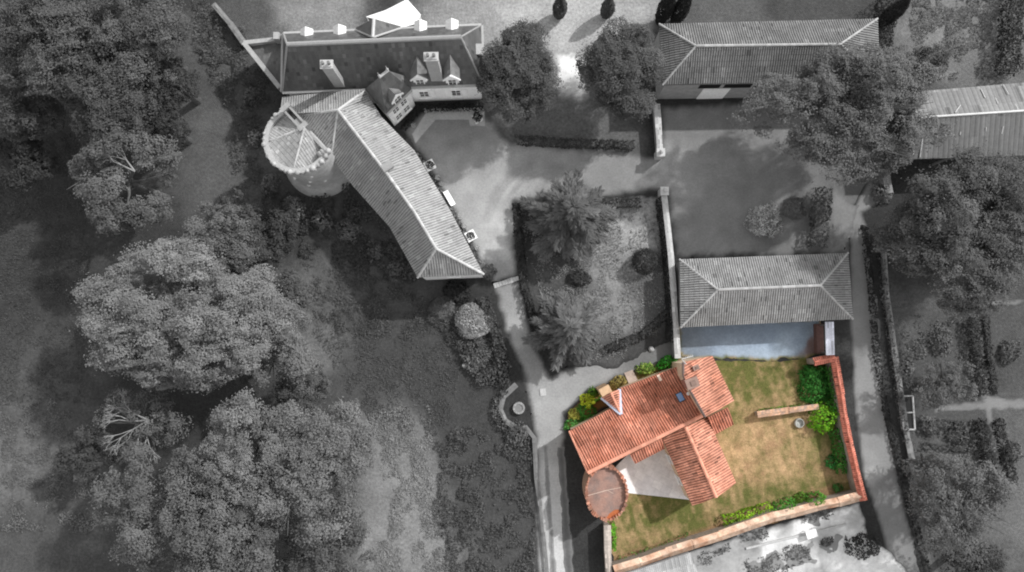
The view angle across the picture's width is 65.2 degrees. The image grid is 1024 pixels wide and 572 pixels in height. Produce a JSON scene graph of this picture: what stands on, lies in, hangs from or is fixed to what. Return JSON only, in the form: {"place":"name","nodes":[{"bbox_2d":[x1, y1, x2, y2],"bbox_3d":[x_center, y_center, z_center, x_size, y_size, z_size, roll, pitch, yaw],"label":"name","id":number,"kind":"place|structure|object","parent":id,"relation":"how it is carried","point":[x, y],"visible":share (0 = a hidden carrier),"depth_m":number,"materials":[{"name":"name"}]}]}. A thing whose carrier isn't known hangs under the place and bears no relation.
{"place":"outdoors","nodes":[
{"label":"outdoors","id":0,"kind":"place"},
{"bbox_2d":[242,18,484,125],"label":"manor house","id":1,"kind":"structure","parent":0,"point":[395,72],"depth_m":77.45,"materials":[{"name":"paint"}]},
{"bbox_2d":[412,111,485,142],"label":"manor pavement","id":2,"kind":"structure","parent":0,"point":[427,120],"depth_m":84.39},
{"bbox_2d":[0,0,1023,571],"bbox_3d":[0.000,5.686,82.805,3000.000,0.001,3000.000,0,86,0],"label":"ground","id":3,"kind":"structure","parent":0,"point":[202,170],"depth_m":82.89,"materials":[{"name":"grey plant"}]},
{"bbox_2d":[0,71,68,144],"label":"oak tree","id":4,"kind":"object","parent":3,"relation":"on","point":[22,111],"visible":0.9,"depth_m":76.93,"materials":[{"name":"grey plant"}]},
{"bbox_2d":[0,129,69,193],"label":"alder tree","id":5,"kind":"object","parent":3,"relation":"on","point":[42,160],"visible":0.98,"depth_m":78.65,"materials":[{"name":"grey plant"}]},
{"bbox_2d":[0,133,89,404],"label":"grass tufts","id":6,"kind":"object","parent":3,"relation":"on","point":[35,285],"visible":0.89,"depth_m":83.13,"materials":[{"name":"grey plant"}]},
{"bbox_2d":[0,0,118,103],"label":"oak tree","id":7,"kind":"object","parent":3,"relation":"on","point":[48,33],"visible":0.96,"depth_m":71.68,"materials":[{"name":"grey plant"}]},
{"bbox_2d":[0,395,120,533],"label":"undergrowth","id":8,"kind":"object","parent":3,"relation":"on","point":[39,463],"visible":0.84,"depth_m":81.76,"materials":[{"name":"grey plant"}]},
{"bbox_2d":[51,424,120,484],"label":"alder tree","id":9,"kind":"object","parent":3,"relation":"on","point":[91,442],"visible":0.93,"depth_m":76.06,"materials":[{"name":"grey plant"}]},
{"bbox_2d":[21,36,169,142],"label":"oak tree","id":10,"kind":"object","parent":3,"relation":"on","point":[101,90],"visible":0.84,"depth_m":72.59,"materials":[{"name":"grey plant"}]},
{"bbox_2d":[66,115,184,237],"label":"pine tree","id":11,"kind":"object","parent":3,"relation":"on","point":[98,211],"visible":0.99,"depth_m":73.17,"materials":[{"name":"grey plant"}]},
{"bbox_2d":[83,0,197,90],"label":"oak tree","id":12,"kind":"object","parent":3,"relation":"on","point":[150,29],"visible":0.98,"depth_m":72.13,"materials":[{"name":"grey plant"}]},
{"bbox_2d":[91,384,193,466],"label":"ash tree","id":13,"kind":"object","parent":3,"relation":"on","point":[158,420],"visible":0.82,"depth_m":74.42,"materials":[{"name":"grey plant"}]},
{"bbox_2d":[127,86,192,151],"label":"alder tree","id":14,"kind":"object","parent":3,"relation":"on","point":[163,125],"visible":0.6,"depth_m":76.35,"materials":[{"name":"grey plant"}]},
{"bbox_2d":[82,439,256,571],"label":"walnut tree","id":15,"kind":"object","parent":3,"relation":"on","point":[157,517],"visible":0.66,"depth_m":69.46,"materials":[{"name":"grey plant"}]},
{"bbox_2d":[137,48,202,110],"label":"oak tree","id":16,"kind":"object","parent":3,"relation":"on","point":[175,66],"visible":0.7,"depth_m":76.04,"materials":[{"name":"grey plant"}]},
{"bbox_2d":[66,231,298,395],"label":"lime tree","id":17,"kind":"object","parent":3,"relation":"on","point":[162,322],"visible":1,"depth_m":70.31,"materials":[{"name":"grey plant"}]},
{"bbox_2d":[180,200,259,273],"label":"alder tree","id":18,"kind":"object","parent":3,"relation":"on","point":[228,244],"visible":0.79,"depth_m":75.16,"materials":[{"name":"grey plant"}]},
{"bbox_2d":[161,488,281,571],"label":"walnut tree","id":19,"kind":"object","parent":3,"relation":"on","point":[229,559],"visible":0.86,"depth_m":67.64,"materials":[{"name":"grey plant"}]},
{"bbox_2d":[192,0,274,201],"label":"undergrowth","id":20,"kind":"object","parent":3,"relation":"on","point":[240,46],"visible":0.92,"depth_m":84.32,"materials":[{"name":"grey plant"}]},
{"bbox_2d":[175,385,294,525],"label":"walnut tree","id":21,"kind":"object","parent":3,"relation":"on","point":[228,475],"visible":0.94,"depth_m":68.08,"materials":[{"name":"grey plant"}]},
{"bbox_2d":[215,188,262,232],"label":"alder tree","id":22,"kind":"object","parent":3,"relation":"on","point":[251,214],"visible":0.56,"depth_m":77.65,"materials":[{"name":"grey plant"}]},
{"bbox_2d":[223,220,289,274],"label":"alder tree","id":23,"kind":"object","parent":3,"relation":"on","point":[264,252],"visible":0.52,"depth_m":78.36,"materials":[{"name":"grey plant"}]},
{"bbox_2d":[230,297,323,388],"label":"lime tree","id":24,"kind":"object","parent":3,"relation":"on","point":[286,346],"visible":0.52,"depth_m":73.39,"materials":[{"name":"grey plant"}]},
{"bbox_2d":[261,200,299,256],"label":"alder tree","id":25,"kind":"object","parent":3,"relation":"on","point":[279,221],"visible":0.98,"depth_m":78.66,"materials":[{"name":"grey plant"}]},
{"bbox_2d":[266,267,316,310],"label":"alder tree","id":26,"kind":"object","parent":3,"relation":"on","point":[287,277],"visible":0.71,"depth_m":77.82,"materials":[{"name":"grey plant"}]},
{"bbox_2d":[271,354,332,416],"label":"alder tree","id":27,"kind":"object","parent":3,"relation":"on","point":[302,391],"visible":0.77,"depth_m":75.16,"materials":[{"name":"grey plant"}]},
{"bbox_2d":[229,396,378,551],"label":"walnut tree","id":28,"kind":"object","parent":3,"relation":"on","point":[318,453],"visible":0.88,"depth_m":69.60,"materials":[{"name":"grey plant"}]},
{"bbox_2d":[261,102,349,197],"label":"round tower","id":29,"kind":"structure","parent":3,"relation":"on","point":[297,151],"depth_m":74.76,"materials":[{"name":"stone"}]},
{"bbox_2d":[277,483,376,571],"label":"walnut tree","id":30,"kind":"object","parent":3,"relation":"on","point":[329,556],"visible":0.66,"depth_m":70.88,"materials":[{"name":"grey plant"}]},
{"bbox_2d":[259,187,415,283],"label":"undergrowth","id":31,"kind":"object","parent":3,"relation":"on","point":[346,253],"visible":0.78,"depth_m":83.17,"materials":[{"name":"grey plant"}]},
{"bbox_2d":[334,217,361,245],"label":"shrub","id":32,"kind":"object","parent":3,"relation":"on","point":[349,234],"visible":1,"depth_m":82.57,"materials":[{"name":"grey plant"}]},
{"bbox_2d":[298,250,425,340],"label":"undergrowth","id":33,"kind":"object","parent":3,"relation":"on","point":[370,304],"visible":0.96,"depth_m":82.92,"materials":[{"name":"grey plant"}]},
{"bbox_2d":[300,262,458,435],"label":"grass tufts","id":34,"kind":"object","parent":3,"relation":"on","point":[366,328],"visible":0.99,"depth_m":82.65,"materials":[{"name":"grey plant"}]},
{"bbox_2d":[340,178,419,282],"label":"undergrowth","id":35,"kind":"object","parent":3,"relation":"on","point":[364,238],"visible":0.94,"depth_m":83.12,"materials":[{"name":"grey plant"}]},
{"bbox_2d":[281,89,484,279],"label":"long wing","id":36,"kind":"structure","parent":3,"relation":"on","point":[378,162],"depth_m":76.59,"materials":[{"name":"grey tile"}]},
{"bbox_2d":[366,0,420,26],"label":"white canopy","id":37,"kind":"object","parent":3,"relation":"on","point":[404,13],"visible":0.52,"depth_m":81.85,"materials":[{"name":"fabric"}]},
{"bbox_2d":[368,404,449,571],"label":"rough grass","id":38,"kind":"structure","parent":3,"relation":"on","point":[406,488],"depth_m":81.67,"materials":[{"name":"grey plant"}]},
{"bbox_2d":[426,295,455,327],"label":"shrub","id":39,"kind":"object","parent":3,"relation":"on","point":[435,307],"visible":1,"depth_m":82.25,"materials":[{"name":"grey plant"}]},
{"bbox_2d":[442,279,471,305],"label":"shrub","id":40,"kind":"object","parent":3,"relation":"on","point":[459,292],"visible":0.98,"depth_m":82.64,"materials":[{"name":"black plant"}]},
{"bbox_2d":[429,298,505,382],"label":"undergrowth","id":41,"kind":"object","parent":3,"relation":"on","point":[459,336],"visible":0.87,"depth_m":82.58,"materials":[{"name":"grey plant"}]},
{"bbox_2d":[454,302,493,339],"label":"shrub","id":42,"kind":"object","parent":3,"relation":"on","point":[463,328],"visible":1,"depth_m":81.77,"materials":[{"name":"grey plant"}]},
{"bbox_2d":[459,338,493,375],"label":"shrub","id":43,"kind":"object","parent":3,"relation":"on","point":[477,356],"visible":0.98,"depth_m":82.19,"materials":[{"name":"grey plant"}]},
{"bbox_2d":[433,426,536,571],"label":"scrub","id":44,"kind":"object","parent":3,"relation":"on","point":[475,515],"visible":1,"depth_m":81.42,"materials":[{"name":"grey plant"}]},
{"bbox_2d":[476,295,511,386],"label":"hedge","id":45,"kind":"object","parent":3,"relation":"on","point":[504,367],"visible":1,"depth_m":81.98,"materials":[{"name":"grey plant"}]},
{"bbox_2d":[503,420,530,447],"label":"shrub","id":46,"kind":"object","parent":3,"relation":"on","point":[512,435],"visible":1,"depth_m":81.56,"materials":[{"name":"grey plant"}]},
{"bbox_2d":[472,16,563,133],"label":"holm oak","id":47,"kind":"object","parent":3,"relation":"on","point":[517,59],"visible":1,"depth_m":76.53,"materials":[{"name":"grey plant"}]},
{"bbox_2d":[582,463,628,522],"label":"round turret","id":48,"kind":"object","parent":3,"relation":"on","point":[605,492],"visible":0.91,"depth_m":77.95,"materials":[{"name":"stone"}]},
{"bbox_2d":[571,13,670,124],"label":"holm oak","id":49,"kind":"object","parent":3,"relation":"on","point":[609,70],"visible":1,"depth_m":76.44,"materials":[{"name":"grey plant"}]},
{"bbox_2d":[566,357,677,430],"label":"flower bed","id":50,"kind":"object","parent":3,"relation":"on","point":[600,405],"visible":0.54,"depth_m":82.39,"materials":[{"name":"plant"}]},
{"bbox_2d":[568,355,735,505],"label":"tiled house","id":51,"kind":"structure","parent":3,"relation":"on","point":[666,410],"depth_m":77.73,"materials":[{"name":"tile"}]},
{"bbox_2d":[652,104,664,159],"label":"courtyard wall","id":52,"kind":"structure","parent":3,"relation":"on","point":[659,153],"depth_m":82.75,"materials":[{"name":"stone"}]},
{"bbox_2d":[627,551,696,571],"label":"lean to shed","id":53,"kind":"object","parent":3,"relation":"on","point":[683,562],"visible":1,"depth_m":79.07,"materials":[{"name":"metal"}]},
{"bbox_2d":[655,0,675,25],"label":"cypress tree","id":54,"kind":"object","parent":3,"relation":"on","point":[662,16],"visible":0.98,"depth_m":81.28,"materials":[{"name":"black plant"}]},
{"bbox_2d":[658,187,680,357],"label":"courtyard wall","id":55,"kind":"structure","parent":3,"relation":"on","point":[663,192],"depth_m":81.75,"materials":[{"name":"stone"}]},
{"bbox_2d":[676,252,853,327],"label":"hipped barn","id":56,"kind":"structure","parent":3,"relation":"on","point":[757,290],"depth_m":79.06,"materials":[{"name":"grey tile"}]},
{"bbox_2d":[727,39,957,188],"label":"plane tree","id":57,"kind":"object","parent":3,"relation":"on","point":[841,99],"visible":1,"depth_m":72.85,"materials":[{"name":"grey plant"}]},
{"bbox_2d":[872,0,896,55],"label":"tall hedge","id":58,"kind":"object","parent":3,"relation":"on","point":[885,24],"visible":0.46,"depth_m":82.75,"materials":[{"name":"grey plant"}]},
{"bbox_2d":[878,0,910,27],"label":"cypress tree","id":59,"kind":"object","parent":3,"relation":"on","point":[900,7],"visible":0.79,"depth_m":81.12,"materials":[{"name":"black plant"}]},
{"bbox_2d":[896,42,953,87],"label":"plane tree","id":60,"kind":"object","parent":3,"relation":"on","point":[923,54],"visible":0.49,"depth_m":76.97,"materials":[{"name":"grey plant"}]},
{"bbox_2d":[901,446,950,489],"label":"fruit tree","id":61,"kind":"object","parent":3,"relation":"on","point":[910,462],"visible":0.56,"depth_m":77.83,"materials":[{"name":"grey plant"}]},
{"bbox_2d":[899,314,981,393],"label":"undergrowth","id":62,"kind":"object","parent":3,"relation":"on","point":[929,338],"visible":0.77,"depth_m":82.59,"materials":[{"name":"grey plant"}]},
{"bbox_2d":[929,327,953,355],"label":"shrub","id":63,"kind":"object","parent":3,"relation":"on","point":[945,336],"visible":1,"depth_m":82.30,"materials":[{"name":"grey plant"}]},
{"bbox_2d":[865,138,1023,320],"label":"chestnut tree","id":64,"kind":"object","parent":3,"relation":"on","point":[943,235],"visible":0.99,"depth_m":72.44,"materials":[{"name":"grey plant"}]},
{"bbox_2d":[911,359,981,412],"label":"fruit tree","id":65,"kind":"object","parent":3,"relation":"on","point":[948,382],"visible":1,"depth_m":77.72,"materials":[{"name":"grey plant"}]},
{"bbox_2d":[909,0,1003,79],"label":"undergrowth","id":66,"kind":"object","parent":3,"relation":"on","point":[957,24],"visible":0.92,"depth_m":84.89,"materials":[{"name":"grey plant"}]},
{"bbox_2d":[901,450,1023,569],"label":"fruit tree","id":67,"kind":"object","parent":3,"relation":"on","point":[957,506],"visible":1,"depth_m":74.04,"materials":[{"name":"grey plant"}]},
{"bbox_2d":[902,83,1023,165],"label":"metal shed","id":68,"kind":"structure","parent":3,"relation":"on","point":[993,115],"depth_m":79.47,"materials":[{"name":"grey metal"}]},
{"bbox_2d":[940,540,1008,571],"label":"fruit tree","id":69,"kind":"object","parent":3,"relation":"on","point":[990,564],"visible":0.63,"depth_m":75.34,"materials":[{"name":"grey plant"}]},
{"bbox_2d":[965,317,987,395],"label":"hedge","id":70,"kind":"object","parent":3,"relation":"on","point":[972,345],"visible":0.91,"depth_m":81.82,"materials":[{"name":"grey plant"}]},
{"bbox_2d":[972,418,997,483],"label":"hedge","id":71,"kind":"object","parent":3,"relation":"on","point":[986,454],"visible":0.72,"depth_m":81.22,"materials":[{"name":"grey plant"}]},
{"bbox_2d":[980,316,998,394],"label":"hedge","id":72,"kind":"object","parent":3,"relation":"on","point":[992,367],"visible":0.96,"depth_m":82.16,"materials":[{"name":"grey plant"}]},
{"bbox_2d":[992,418,1018,483],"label":"hedge","id":73,"kind":"object","parent":3,"relation":"on","point":[1009,458],"visible":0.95,"depth_m":81.19,"materials":[{"name":"grey plant"}]},
{"bbox_2d":[994,340,1022,365],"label":"shrub","id":74,"kind":"object","parent":3,"relation":"on","point":[1001,349],"visible":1,"depth_m":82.28,"materials":[{"name":"grey plant"}]},
{"bbox_2d":[994,0,1023,78],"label":"tall hedge","id":75,"kind":"object","parent":3,"relation":"on","point":[1018,32],"visible":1,"depth_m":83.13,"materials":[{"name":"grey plant"}]},
{"bbox_2d":[557,447,572,571],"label":"driveway verge","id":76,"kind":"structure","parent":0,"point":[567,544],"depth_m":81.58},
{"bbox_2d":[553,51,590,103],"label":"path","id":77,"kind":"structure","parent":0,"point":[570,90],"depth_m":84.69,"materials":[{"name":"white gravel"}]},
{"bbox_2d":[492,280,672,571],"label":"driveway","id":78,"kind":"structure","parent":0,"point":[566,387],"depth_m":82.46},
{"bbox_2d":[525,425,548,571],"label":"rubble wall","id":79,"kind":"structure","parent":78,"relation":"on","point":[538,492],"depth_m":81.45,"materials":[{"name":"stone"}]},
{"bbox_2d":[543,445,555,571],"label":"driveway rut","id":80,"kind":"structure","parent":78,"relation":"on","point":[551,534],"depth_m":81.60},
{"bbox_2d":[516,194,670,368],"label":"garden grass","id":81,"kind":"structure","parent":0,"point":[634,351],"depth_m":83.21,"materials":[{"name":"plant"}]},
{"bbox_2d":[511,203,546,350],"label":"hedge","id":82,"kind":"object","parent":81,"relation":"on","point":[527,288],"visible":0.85,"depth_m":82.52,"materials":[{"name":"grey plant"}]},
{"bbox_2d":[520,289,601,371],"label":"cedar tree","id":83,"kind":"object","parent":81,"relation":"on","point":[565,327],"visible":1,"depth_m":79.11,"materials":[{"name":"grey plant"}]},
{"bbox_2d":[518,168,618,262],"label":"cedar tree","id":84,"kind":"object","parent":81,"relation":"on","point":[570,215],"visible":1,"depth_m":79.48,"materials":[{"name":"grey plant"}]},
{"bbox_2d":[605,310,669,352],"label":"hedge","id":85,"kind":"object","parent":81,"relation":"on","point":[624,341],"visible":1,"depth_m":82.16,"materials":[{"name":"grey plant"}]},
{"bbox_2d":[631,248,657,274],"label":"clipped ball","id":86,"kind":"object","parent":81,"relation":"on","point":[636,262],"visible":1,"depth_m":81.76,"materials":[{"name":"grey plant"}]},
{"bbox_2d":[655,197,673,342],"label":"hedge","id":87,"kind":"object","parent":81,"relation":"on","point":[658,210],"visible":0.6,"depth_m":82.51,"materials":[{"name":"grey plant"}]},
{"bbox_2d":[399,99,885,285],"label":"courtyard","id":88,"kind":"structure","parent":0,"point":[715,173],"depth_m":83.97,"materials":[{"name":"grey gravel"}]},
{"bbox_2d":[514,134,634,150],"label":"hedge","id":89,"kind":"object","parent":88,"relation":"on","point":[545,139],"visible":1,"depth_m":83.26,"materials":[{"name":"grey plant"}]},
{"bbox_2d":[744,201,782,238],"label":"shrub","id":90,"kind":"object","parent":88,"relation":"on","point":[764,216],"visible":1,"depth_m":82.73,"materials":[{"name":"grey plant"}]},
{"bbox_2d":[806,186,833,248],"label":"hedge","id":91,"kind":"object","parent":88,"relation":"on","point":[818,220],"visible":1,"depth_m":82.19,"materials":[{"name":"grey plant"}]},
{"bbox_2d":[616,449,688,499],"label":"terrace","id":92,"kind":"structure","parent":0,"point":[652,475],"depth_m":81.80,"materials":[{"name":"stone"}]},
{"bbox_2d":[609,357,849,560],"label":"lawn","id":93,"kind":"structure","parent":0,"point":[771,459],"depth_m":81.92,"materials":[{"name":"green plant"}]},
{"bbox_2d":[612,490,861,571],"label":"garden wall","id":94,"kind":"structure","parent":93,"relation":"on","point":[692,542],"depth_m":79.63,"materials":[{"name":"stone"}]},
{"bbox_2d":[754,404,818,417],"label":"garden wall","id":95,"kind":"structure","parent":93,"relation":"on","point":[777,411],"depth_m":81.19,"materials":[{"name":"stone"}]},
{"bbox_2d":[796,364,830,404],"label":"green shrub","id":96,"kind":"object","parent":93,"relation":"on","point":[810,388],"visible":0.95,"depth_m":81.69,"materials":[{"name":"green plant"}]},
{"bbox_2d":[806,401,839,434],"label":"green shrub","id":97,"kind":"object","parent":93,"relation":"on","point":[830,425],"visible":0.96,"depth_m":81.16,"materials":[{"name":"green plant"}]},
{"bbox_2d":[806,355,867,500],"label":"garden wall","id":98,"kind":"structure","parent":93,"relation":"on","point":[853,474],"depth_m":80.28,"materials":[{"name":"stone"}]},
{"bbox_2d":[679,321,820,361],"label":"gravel yard","id":99,"kind":"structure","parent":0,"point":[767,342],"depth_m":82.78,"materials":[{"name":"grey gravel"}]},
{"bbox_2d":[653,18,879,98],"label":"hay barn","id":100,"kind":"structure","parent":0,"point":[716,60],"depth_m":78.90,"materials":[{"name":"grey tile"}]},
{"bbox_2d":[688,502,907,571],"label":"white yard","id":101,"kind":"structure","parent":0,"point":[839,559],"depth_m":81.34,"materials":[{"name":"white concrete"}]},
{"bbox_2d":[843,532,881,560],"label":"shrub","id":102,"kind":"object","parent":101,"relation":"on","point":[869,553],"visible":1,"depth_m":80.35,"materials":[{"name":"grey plant"}]},
{"bbox_2d":[830,184,858,250],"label":"road apron","id":103,"kind":"object","parent":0,"point":[844,213],"visible":0.93,"depth_m":83.67,"materials":[{"name":"grey asphalt"}]},
{"bbox_2d":[849,181,919,571],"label":"road","id":104,"kind":"structure","parent":0,"point":[880,479],"depth_m":82.28,"materials":[{"name":"grey asphalt"}]},
{"bbox_2d":[860,225,938,571],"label":"roadside verge","id":105,"kind":"structure","parent":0,"point":[887,369],"depth_m":82.32,"materials":[{"name":"grey plant"}]},
{"bbox_2d":[877,235,909,443],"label":"hedge","id":106,"kind":"object","parent":105,"relation":"on","point":[888,338],"visible":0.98,"depth_m":82.21,"materials":[{"name":"grey plant"}]},
{"bbox_2d":[860,224,930,571],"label":"hedge","id":107,"kind":"object","parent":105,"relation":"on","point":[866,232],"visible":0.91,"depth_m":82.13,"materials":[{"name":"grey plant"}]},
{"bbox_2d":[881,242,914,474],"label":"rubble wall","id":108,"kind":"structure","parent":105,"relation":"on","point":[909,449],"depth_m":82.25,"materials":[{"name":"stone"}]},
{"bbox_2d":[933,317,1023,494],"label":"garden path","id":109,"kind":"structure","parent":0,"point":[988,404],"depth_m":82.34,"materials":[{"name":"grey gravel"}]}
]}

